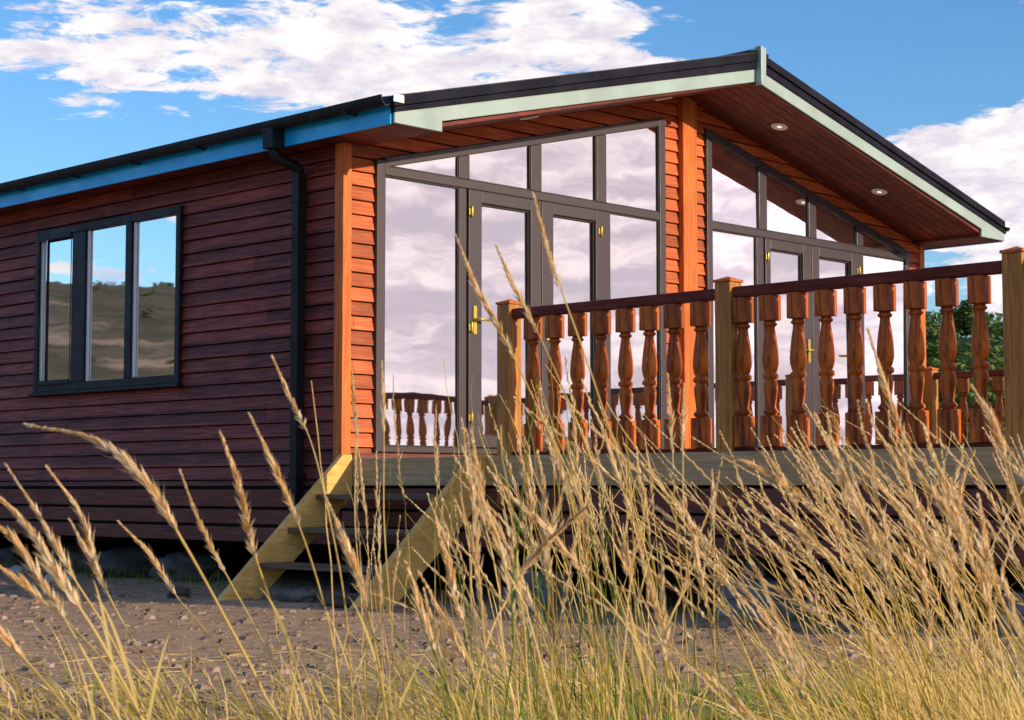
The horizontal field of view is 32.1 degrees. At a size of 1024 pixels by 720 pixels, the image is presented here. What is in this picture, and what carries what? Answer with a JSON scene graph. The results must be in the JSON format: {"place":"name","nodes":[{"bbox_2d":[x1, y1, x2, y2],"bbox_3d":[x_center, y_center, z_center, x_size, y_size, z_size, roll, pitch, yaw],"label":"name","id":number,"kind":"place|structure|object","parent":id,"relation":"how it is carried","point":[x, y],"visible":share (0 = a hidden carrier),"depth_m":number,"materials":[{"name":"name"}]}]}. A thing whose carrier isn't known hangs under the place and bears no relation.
{"place":"outdoors","nodes":[
{"label":"outdoors","id":0,"kind":"place"},
{"bbox_2d":[0,357,1023,719],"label":"dry grass","id":1,"kind":"structure","parent":0,"point":[989,695],"depth_m":3.82,"materials":[{"name":"yellow plant"}]},
{"bbox_2d":[0,338,1023,719],"bbox_3d":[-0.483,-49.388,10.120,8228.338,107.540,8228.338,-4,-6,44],"label":"ground","id":2,"kind":"structure","parent":0,"point":[238,558],"depth_m":9.69,"materials":[{"name":"brown soil"}]},
{"bbox_2d":[0,547,26,570],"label":"stone","id":3,"kind":"object","parent":2,"relation":"on","point":[7,554],"visible":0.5,"depth_m":16.24,"materials":[{"name":"grey stone"}]},
{"bbox_2d":[7,565,28,574],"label":"stone","id":4,"kind":"object","parent":2,"relation":"on","point":[15,569],"visible":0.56,"depth_m":15.46,"materials":[{"name":"grey stone"}]},
{"bbox_2d":[0,624,95,719],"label":"grass stalk","id":5,"kind":"object","parent":2,"relation":"on","point":[10,644],"depth_m":2.15,"materials":[{"name":"plant"}]},
{"bbox_2d":[40,569,75,577],"bbox_3d":[-3.799,1.799,14.878,0.251,0.125,0.324,-4,-6,44],"label":"stone","id":6,"kind":"object","parent":2,"relation":"on","point":[44,574],"visible":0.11,"depth_m":14.79,"materials":[{"name":"grey stone"}]},
{"bbox_2d":[43,571,77,583],"bbox_3d":[-3.626,1.762,14.331,0.280,0.139,0.220,2,-5,-30],"label":"stone","id":7,"kind":"object","parent":2,"relation":"on","point":[47,577],"visible":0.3,"depth_m":14.27,"materials":[{"name":"grey stone"}]},
{"bbox_2d":[41,542,97,572],"bbox_3d":[-3.952,1.829,16.081,0.621,0.366,0.436,0,-4,4],"label":"stone","id":8,"kind":"object","parent":2,"relation":"on","point":[74,551],"visible":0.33,"depth_m":15.91,"materials":[{"name":"grey stone"}]},
{"bbox_2d":[0,496,143,719],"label":"grass stalk","id":9,"kind":"object","parent":2,"relation":"on","point":[55,572],"depth_m":2.18,"materials":[{"name":"plant"}]},
{"bbox_2d":[0,565,144,719],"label":"grass stalk","id":10,"kind":"object","parent":2,"relation":"on","point":[24,583],"depth_m":2.36,"materials":[{"name":"plant"}]},
{"bbox_2d":[0,523,168,719],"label":"grass stalk","id":11,"kind":"object","parent":2,"relation":"on","point":[42,584],"depth_m":2.19,"materials":[{"name":"plant"}]},
{"bbox_2d":[4,463,186,719],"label":"grass stalk","id":12,"kind":"object","parent":2,"relation":"on","point":[52,539],"depth_m":2.57,"materials":[{"name":"plant"}]},
{"bbox_2d":[45,464,180,719],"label":"grass stalk","id":13,"kind":"object","parent":2,"relation":"on","point":[91,547],"depth_m":2.74,"materials":[{"name":"plant"}]},
{"bbox_2d":[68,518,177,719],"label":"grass stalk","id":14,"kind":"object","parent":2,"relation":"on","point":[84,548],"depth_m":2.73,"materials":[{"name":"plant"}]},
{"bbox_2d":[80,545,166,577],"bbox_3d":[-3.298,1.778,15.301,0.854,0.380,0.608,3,-5,-36],"label":"stone","id":15,"kind":"object","parent":2,"relation":"on","point":[135,559],"visible":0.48,"depth_m":15.08,"materials":[{"name":"grey stone"}]},
{"bbox_2d":[23,423,310,719],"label":"grass stalk","id":16,"kind":"object","parent":2,"relation":"on","point":[142,478],"depth_m":2.37,"materials":[{"name":"plant"}]},
{"bbox_2d":[167,586,190,597],"bbox_3d":[-2.291,1.612,12.270,0.134,0.107,0.199,-3,-5,40],"label":"stone","id":17,"kind":"object","parent":2,"relation":"on","point":[183,592],"visible":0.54,"depth_m":12.22,"materials":[{"name":"grey stone"}]},
{"bbox_2d":[116,520,258,719],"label":"grass stalk","id":18,"kind":"object","parent":2,"relation":"on","point":[154,562],"depth_m":2.96,"materials":[{"name":"plant"}]},
{"bbox_2d":[147,552,233,581],"bbox_3d":[-2.645,1.744,14.746,0.708,0.315,0.656,-1,-4,9],"label":"stone","id":19,"kind":"object","parent":2,"relation":"on","point":[177,564],"visible":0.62,"depth_m":14.52,"materials":[{"name":"grey stone"}]},
{"bbox_2d":[179,469,298,719],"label":"grass stalk","id":20,"kind":"object","parent":2,"relation":"on","point":[205,533],"depth_m":2.82,"materials":[{"name":"plant"}]},
{"bbox_2d":[219,429,311,719],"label":"grass stalk","id":21,"kind":"object","parent":2,"relation":"on","point":[245,517],"depth_m":2.50,"materials":[{"name":"plant"}]},
{"bbox_2d":[277,588,317,602],"bbox_3d":[-1.404,1.557,11.679,0.294,0.125,0.200,-2,-4,21],"label":"stone","id":22,"kind":"object","parent":2,"relation":"on","point":[303,595],"visible":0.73,"depth_m":11.60,"materials":[{"name":"grey stone"}]},
{"bbox_2d":[248,412,351,719],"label":"grass stalk","id":23,"kind":"object","parent":2,"relation":"on","point":[277,474],"depth_m":2.58,"materials":[{"name":"plant"}]},
{"bbox_2d":[271,355,390,719],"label":"grass stalk","id":24,"kind":"object","parent":2,"relation":"on","point":[294,405],"depth_m":2.76,"materials":[{"name":"plant"}]},
{"bbox_2d":[321,592,355,608],"bbox_3d":[-1.090,1.530,11.216,0.235,0.134,0.260,-1,-4,15],"label":"stone","id":25,"kind":"object","parent":2,"relation":"on","point":[338,601],"visible":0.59,"depth_m":11.12,"materials":[{"name":"grey stone"}]},
{"bbox_2d":[217,452,485,610],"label":"wooden stairs","id":26,"kind":"structure","parent":2,"relation":"on","point":[281,549],"depth_m":11.97,"materials":[{"name":"brown wood"}]},
{"bbox_2d":[340,369,395,719],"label":"grass stalk","id":27,"kind":"object","parent":2,"relation":"on","point":[355,414],"depth_m":3.02,"materials":[{"name":"plant"}]},
{"bbox_2d":[324,495,437,719],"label":"grass stalk","id":28,"kind":"object","parent":2,"relation":"on","point":[352,560],"depth_m":2.46,"materials":[{"name":"plant"}]},
{"bbox_2d":[379,360,421,719],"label":"grass stalk","id":29,"kind":"object","parent":2,"relation":"on","point":[383,409],"depth_m":3.01,"materials":[{"name":"plant"}]},
{"bbox_2d":[0,46,1009,556],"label":"holiday lodge","id":30,"kind":"structure","parent":2,"relation":"on","point":[160,306],"depth_m":14.66,"materials":[{"name":"red wood"}]},
{"bbox_2d":[28,205,189,396],"bbox_3d":[-3.450,-0.463,15.162,2.290,1.470,0.135,-4,-6,44],"label":"side window","id":31,"kind":"structure","parent":30,"relation":"in","point":[108,309],"depth_m":15.12,"materials":[{"name":"clear glass"}]},
{"bbox_2d":[466,189,540,448],"bbox_3d":[-0.055,-0.309,14.097,0.160,2.011,0.817,-4,-6,44],"label":"door","id":32,"kind":"structure","parent":30,"relation":"in","point":[510,223],"depth_m":14.04,"materials":[{"name":"clear glass"}]},
{"bbox_2d":[368,118,666,454],"bbox_3d":[0.141,-0.717,14.399,0.097,2.968,3.340,-4,-6,44],"label":"gable window","id":33,"kind":"structure","parent":30,"relation":"in","point":[616,170],"depth_m":13.78,"materials":[{"name":"clear glass"}]},
{"bbox_2d":[541,201,602,449],"bbox_3d":[0.495,-0.269,14.653,0.160,2.011,0.736,-4,-6,44],"label":"door","id":34,"kind":"structure","parent":30,"relation":"in","point":[574,234],"depth_m":14.72,"materials":[{"name":"clear glass"}]},
{"bbox_2d":[763,238,814,446],"bbox_3d":[2.613,-0.116,16.794,0.160,2.011,0.736,-4,-6,44],"label":"door","id":35,"kind":"structure","parent":30,"relation":"in","point":[784,261],"depth_m":16.83,"materials":[{"name":"clear glass"}]},
{"bbox_2d":[699,129,910,447],"bbox_3d":[2.894,-0.518,17.181,0.097,2.968,3.340,-4,-6,44],"label":"gable window","id":36,"kind":"structure","parent":30,"relation":"in","point":[747,200],"depth_m":16.63,"materials":[{"name":"clear glass"}]},
{"bbox_2d":[811,246,860,445],"bbox_3d":[3.146,-0.075,17.367,0.111,2.011,0.817,-4,-6,44],"label":"door","id":37,"kind":"structure","parent":30,"relation":"in","point":[826,262],"depth_m":17.40,"materials":[{"name":"clear glass"}]},
{"bbox_2d":[425,503,590,719],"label":"grass stalk","id":38,"kind":"object","parent":2,"relation":"on","point":[541,548],"depth_m":2.47,"materials":[{"name":"plant"}]},
{"bbox_2d":[503,554,594,604],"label":"support pier","id":39,"kind":"structure","parent":2,"relation":"on","point":[527,576],"depth_m":11.68,"materials":[{"name":"concrete"}]},
{"bbox_2d":[454,233,655,719],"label":"grass stalk","id":40,"kind":"object","parent":2,"relation":"on","point":[487,308],"depth_m":2.54,"materials":[{"name":"plant"}]},
{"bbox_2d":[495,244,670,719],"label":"grass stalk","id":41,"kind":"object","parent":2,"relation":"on","point":[520,299],"depth_m":2.76,"materials":[{"name":"plant"}]},
{"bbox_2d":[532,191,700,719],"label":"grass stalk","id":42,"kind":"object","parent":2,"relation":"on","point":[545,243],"depth_m":2.63,"materials":[{"name":"plant"}]},
{"bbox_2d":[660,374,690,719],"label":"grass stalk","id":43,"kind":"object","parent":2,"relation":"on","point":[671,420],"depth_m":3.06,"materials":[{"name":"plant"}]},
{"bbox_2d":[342,446,1023,592],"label":"timber deck","id":44,"kind":"structure","parent":2,"relation":"on","point":[417,475],"depth_m":10.70,"materials":[{"name":"brown wood"}]},
{"bbox_2d":[495,246,1023,508],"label":"balustrade","id":45,"kind":"object","parent":44,"relation":"on","point":[734,318],"visible":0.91,"depth_m":10.30,"materials":[{"name":"brown wood"}]},
{"bbox_2d":[923,367,1003,443],"bbox_3d":[6.575,0.436,16.168,6.462,1.060,0.132,-4,-6,44],"label":"balustrade","id":46,"kind":"object","parent":44,"relation":"on","point":[932,375],"visible":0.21,"depth_m":18.11,"materials":[{"name":"brown wood"}]},
{"bbox_2d":[678,383,719,719],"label":"grass stalk","id":47,"kind":"object","parent":2,"relation":"on","point":[682,424],"depth_m":3.10,"materials":[{"name":"plant"}]},
{"bbox_2d":[709,468,716,719],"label":"grass stalk","id":48,"kind":"object","parent":2,"relation":"on","point":[712,493],"depth_m":2.86,"materials":[{"name":"plant"}]},
{"bbox_2d":[719,453,1007,719],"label":"grass stalk","id":49,"kind":"object","parent":2,"relation":"on","point":[773,476],"depth_m":2.68,"materials":[{"name":"plant"}]},
{"bbox_2d":[866,328,1016,719],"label":"grass stalk","id":50,"kind":"object","parent":2,"relation":"on","point":[884,385],"depth_m":2.59,"materials":[{"name":"plant"}]},
{"bbox_2d":[926,358,957,408],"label":"hillside tree","id":51,"kind":"object","parent":2,"relation":"on","point":[930,363],"visible":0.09,"depth_m":101.80,"materials":[{"name":"green plant"}]},
{"bbox_2d":[952,300,973,340],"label":"hillside tree","id":52,"kind":"object","parent":2,"relation":"on","point":[962,319],"visible":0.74,"depth_m":169.59,"materials":[{"name":"green plant"}]},
{"bbox_2d":[925,300,1003,412],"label":"hillside wood","id":53,"kind":"object","parent":2,"relation":"on","point":[964,360],"visible":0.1,"depth_m":143.90,"materials":[{"name":"green plant"}]},
{"bbox_2d":[966,392,1004,437],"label":"hillside tree","id":54,"kind":"object","parent":2,"relation":"on","point":[991,397],"visible":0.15,"depth_m":81.41,"materials":[{"name":"green plant"}]},
{"bbox_2d":[970,384,1023,587],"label":"grass stalk","id":55,"kind":"object","parent":2,"relation":"on","point":[996,432],"depth_m":2.52,"materials":[{"name":"plant"}]},
{"bbox_2d":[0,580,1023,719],"bbox_3d":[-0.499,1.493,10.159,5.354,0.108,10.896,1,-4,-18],"label":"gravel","id":56,"kind":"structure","parent":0,"point":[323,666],"depth_m":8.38,"materials":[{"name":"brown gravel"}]},
{"bbox_2d":[0,0,1023,338],"label":"sky","id":57,"kind":"structure","parent":0,"point":[82,81],"materials":[{"name":"blue"}]},
{"bbox_2d":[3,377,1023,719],"bbox_3d":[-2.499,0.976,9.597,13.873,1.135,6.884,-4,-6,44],"label":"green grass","id":58,"kind":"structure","parent":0,"point":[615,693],"depth_m":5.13,"materials":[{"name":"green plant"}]},
{"bbox_2d":[714,562,815,618],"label":"support pier","id":59,"kind":"structure","parent":0,"point":[781,607],"depth_m":10.46,"materials":[{"name":"concrete"}]},
{"bbox_2d":[998,591,1023,634],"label":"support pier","id":60,"kind":"structure","parent":0,"point":[1020,608],"depth_m":9.24,"materials":[{"name":"concrete"}]}
]}

